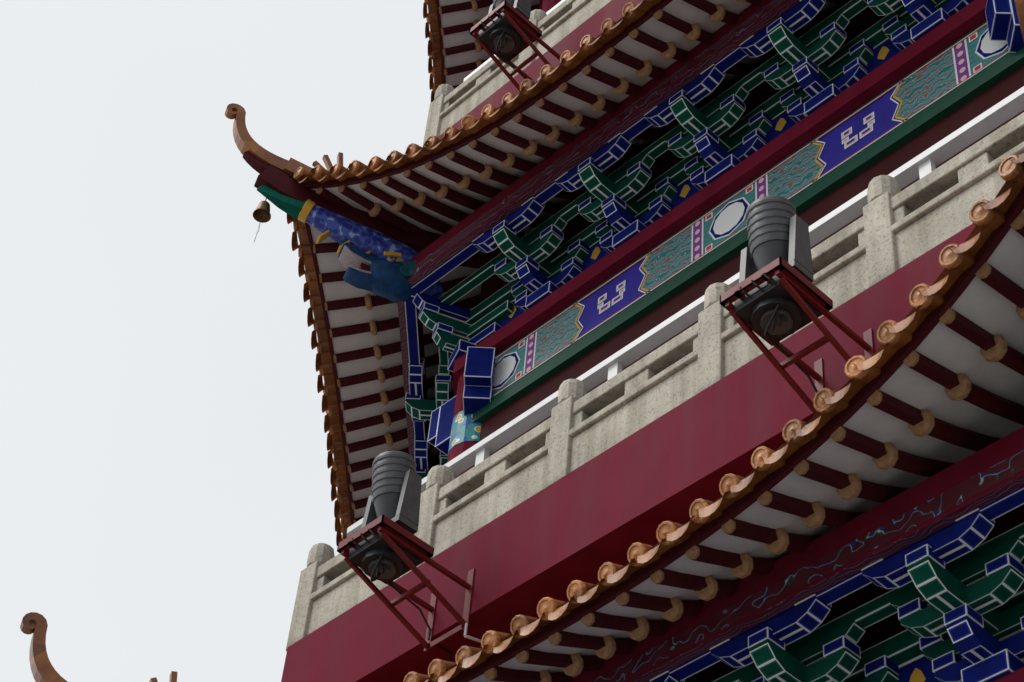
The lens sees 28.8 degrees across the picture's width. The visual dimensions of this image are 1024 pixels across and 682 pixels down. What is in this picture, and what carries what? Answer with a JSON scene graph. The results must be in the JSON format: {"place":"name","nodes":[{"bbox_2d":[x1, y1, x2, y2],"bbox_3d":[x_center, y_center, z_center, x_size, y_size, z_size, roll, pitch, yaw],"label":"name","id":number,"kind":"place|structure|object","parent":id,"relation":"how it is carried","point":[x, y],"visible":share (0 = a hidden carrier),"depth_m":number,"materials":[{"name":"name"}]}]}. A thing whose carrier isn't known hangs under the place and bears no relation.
{"place":"outdoors","nodes":[
{"label":"outdoors","id":0,"kind":"place"},
{"bbox_2d":[0,0,433,681],"label":"sky","id":1,"kind":"structure","parent":0,"point":[165,485],"materials":[{"name":"white"}]},
{"bbox_2d":[20,0,1023,681],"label":"hip ridges","id":2,"kind":"object","parent":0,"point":[40,662],"visible":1,"depth_m":16.56,"materials":[{"name":"ceramic"}]},
{"bbox_2d":[403,153,1023,681],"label":"roof tiles","id":3,"kind":"object","parent":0,"point":[795,431],"visible":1,"depth_m":12.21,"materials":[{"name":"orange ceramic"}]},
{"bbox_3d":[7.550,10.743,15.115,17.864,10.870,17.864,37,-53,-27],"label":"pagoda base","id":4,"kind":"object","parent":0,"visible":0},
{"bbox_2d":[571,426,1023,681],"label":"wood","id":5,"kind":"object","parent":4,"relation":"on","point":[988,474],"visible":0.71,"depth_m":12.80,"materials":[{"name":"wood"}]},
{"bbox_2d":[281,0,1023,681],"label":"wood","id":6,"kind":"object","parent":5,"relation":"on","point":[587,520],"visible":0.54,"depth_m":16.72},
{"bbox_2d":[348,451,451,660],"bbox_3d":[-0.878,2.123,16.530,0.880,1.285,2.422,6,-45,0],"label":"floodlight","id":7,"kind":"object","parent":6,"relation":"attached to","point":[395,496],"visible":0.95,"depth_m":15.85,"materials":[{"name":"grey metal"}]},
{"bbox_2d":[337,515,480,651],"bbox_3d":[-0.551,2.127,15.797,1.793,0.690,0.582,37,-53,-27],"label":"floodlight bracket","id":8,"kind":"object","parent":6,"relation":"attached to","point":[392,532],"visible":0.89,"depth_m":15.63,"materials":[{"name":"brown metal"}]},
{"bbox_2d":[287,0,661,545],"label":"roof tiles","id":9,"kind":"object","parent":6,"relation":"attached to","point":[581,55],"visible":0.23,"depth_m":21.44,"materials":[{"name":"brown ceramic"}]},
{"bbox_2d":[225,103,342,178],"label":"hip ridges","id":10,"kind":"object","parent":9,"relation":"on","point":[244,140],"visible":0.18,"depth_m":21.71,"materials":[{"name":"ceramic"}]},
{"bbox_2d":[243,151,501,268],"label":"hip beams","id":11,"kind":"structure","parent":9,"relation":"attached to","point":[276,179],"depth_m":21.53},
{"bbox_2d":[438,0,642,138],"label":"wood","id":12,"kind":"object","parent":6,"relation":"on","point":[591,25],"visible":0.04,"depth_m":21.52,"materials":[{"name":"red wood"}]},
{"bbox_2d":[428,0,442,89],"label":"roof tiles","id":13,"kind":"object","parent":12,"relation":"attached to","point":[436,50],"visible":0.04,"depth_m":27.94,"materials":[{"name":"brown ceramic"}]},
{"bbox_2d":[423,0,435,101],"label":"roof tiles","id":14,"kind":"object","parent":13,"relation":"attached to","point":[431,70],"visible":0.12,"depth_m":27.93,"materials":[{"name":"brown ceramic"}]},
{"bbox_2d":[436,0,538,88],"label":"roof rafters","id":15,"kind":"object","parent":12,"relation":"attached to","point":[474,5],"visible":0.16,"depth_m":27.82,"materials":[{"name":"wood"}]},
{"bbox_2d":[439,0,538,85],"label":"roof soffit","id":16,"kind":"structure","parent":12,"relation":"attached to","point":[458,18],"depth_m":27.93,"materials":[{"name":"white paint"}]},
{"bbox_2d":[478,0,533,78],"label":"floodlight","id":17,"kind":"object","parent":12,"relation":"attached to","point":[501,37],"visible":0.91,"depth_m":20.83,"materials":[{"name":"black metal"}]},
{"bbox_2d":[464,0,564,80],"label":"rail","id":18,"kind":"object","parent":12,"relation":"on","point":[490,58],"depth_m":23.73,"materials":[{"name":"white metal"}]},
{"bbox_2d":[469,0,560,91],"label":"floodlight bracket","id":19,"kind":"object","parent":12,"relation":"attached to","point":[517,19],"visible":0.69,"depth_m":20.86,"materials":[{"name":"red metal"}]},
{"bbox_2d":[423,0,610,146],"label":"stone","id":20,"kind":"object","parent":12,"relation":"on","point":[450,105],"visible":0.2,"depth_m":22.60,"materials":[{"name":"stone"}]},
{"bbox_2d":[293,0,843,517],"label":"roof soffit","id":21,"kind":"structure","parent":6,"relation":"attached to","point":[557,96],"depth_m":21.13,"materials":[{"name":"white paint"}]},
{"bbox_2d":[295,0,850,524],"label":"roof rafters","id":22,"kind":"object","parent":6,"relation":"attached to","point":[669,50],"visible":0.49,"depth_m":20.68,"materials":[{"name":"wood"}]},
{"bbox_2d":[286,112,1023,650],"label":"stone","id":23,"kind":"object","parent":6,"relation":"on","point":[890,230],"visible":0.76,"depth_m":15.60,"materials":[{"name":"stone"}]},
{"bbox_2d":[347,86,1023,536],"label":"rail","id":24,"kind":"object","parent":6,"relation":"on","point":[929,160],"visible":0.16,"depth_m":16.37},
{"bbox_2d":[405,0,1023,478],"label":"roof brackets","id":25,"kind":"object","parent":6,"relation":"on","point":[809,72],"visible":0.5,"depth_m":19.46,"materials":[{"name":"multicoloured"}]},
{"bbox_2d":[257,185,442,303],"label":"beam","id":26,"kind":"structure","parent":25,"relation":"on","point":[376,262],"depth_m":21.27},
{"bbox_2d":[253,195,270,241],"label":"bells","id":27,"kind":"object","parent":26,"relation":"hanging from","point":[261,213],"visible":0.96,"depth_m":21.13,"materials":[{"name":"brown metal"}]},
{"bbox_2d":[498,38,900,327],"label":"bracket panels","id":28,"kind":"object","parent":25,"relation":"attached to","point":[885,50],"visible":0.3,"depth_m":18.89,"materials":[{"name":"wood"}]},
{"bbox_2d":[491,21,1008,398],"bbox_3d":[3.782,0.188,19.543,4.959,0.640,17.214,37,-53,-27],"label":"frieze","id":29,"kind":"object","parent":6,"relation":"attached to","point":[966,57],"visible":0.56,"depth_m":18.34,"materials":[{"name":"multicoloured"}]},
{"bbox_2d":[734,195,820,392],"bbox_3d":[1.911,0.214,14.354,0.880,1.285,2.422,6,-45,0],"label":"floodlight","id":30,"kind":"object","parent":6,"relation":"attached to","point":[772,311],"visible":0.88,"depth_m":13.65,"materials":[{"name":"grey metal"}]},
{"bbox_2d":[720,256,873,413],"bbox_3d":[2.238,0.218,13.621,1.793,0.690,0.582,37,-53,-27],"label":"floodlight bracket","id":31,"kind":"object","parent":6,"relation":"attached to","point":[794,282],"visible":0.63,"depth_m":13.45,"materials":[{"name":"red metal"}]},
{"bbox_2d":[446,187,1023,681],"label":"roof rafters","id":32,"kind":"object","parent":5,"relation":"attached to","point":[886,455],"visible":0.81,"depth_m":12.49,"materials":[{"name":"wood"}]},
{"bbox_2d":[469,209,1023,681],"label":"roof soffit","id":33,"kind":"structure","parent":5,"relation":"attached to","point":[985,307],"depth_m":12.36,"materials":[{"name":"white paint"}]},
{"bbox_2d":[649,486,1023,681],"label":"roof brackets","id":34,"kind":"object","parent":5,"relation":"attached to","point":[954,598],"visible":0.99,"depth_m":12.43,"materials":[{"name":"multicoloured"}]},
{"bbox_2d":[898,654,940,681],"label":"dougong panels","id":35,"kind":"object","parent":34,"relation":"attached to","point":[918,668],"visible":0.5,"depth_m":12.80,"materials":[{"name":"blue paint"}]}
]}

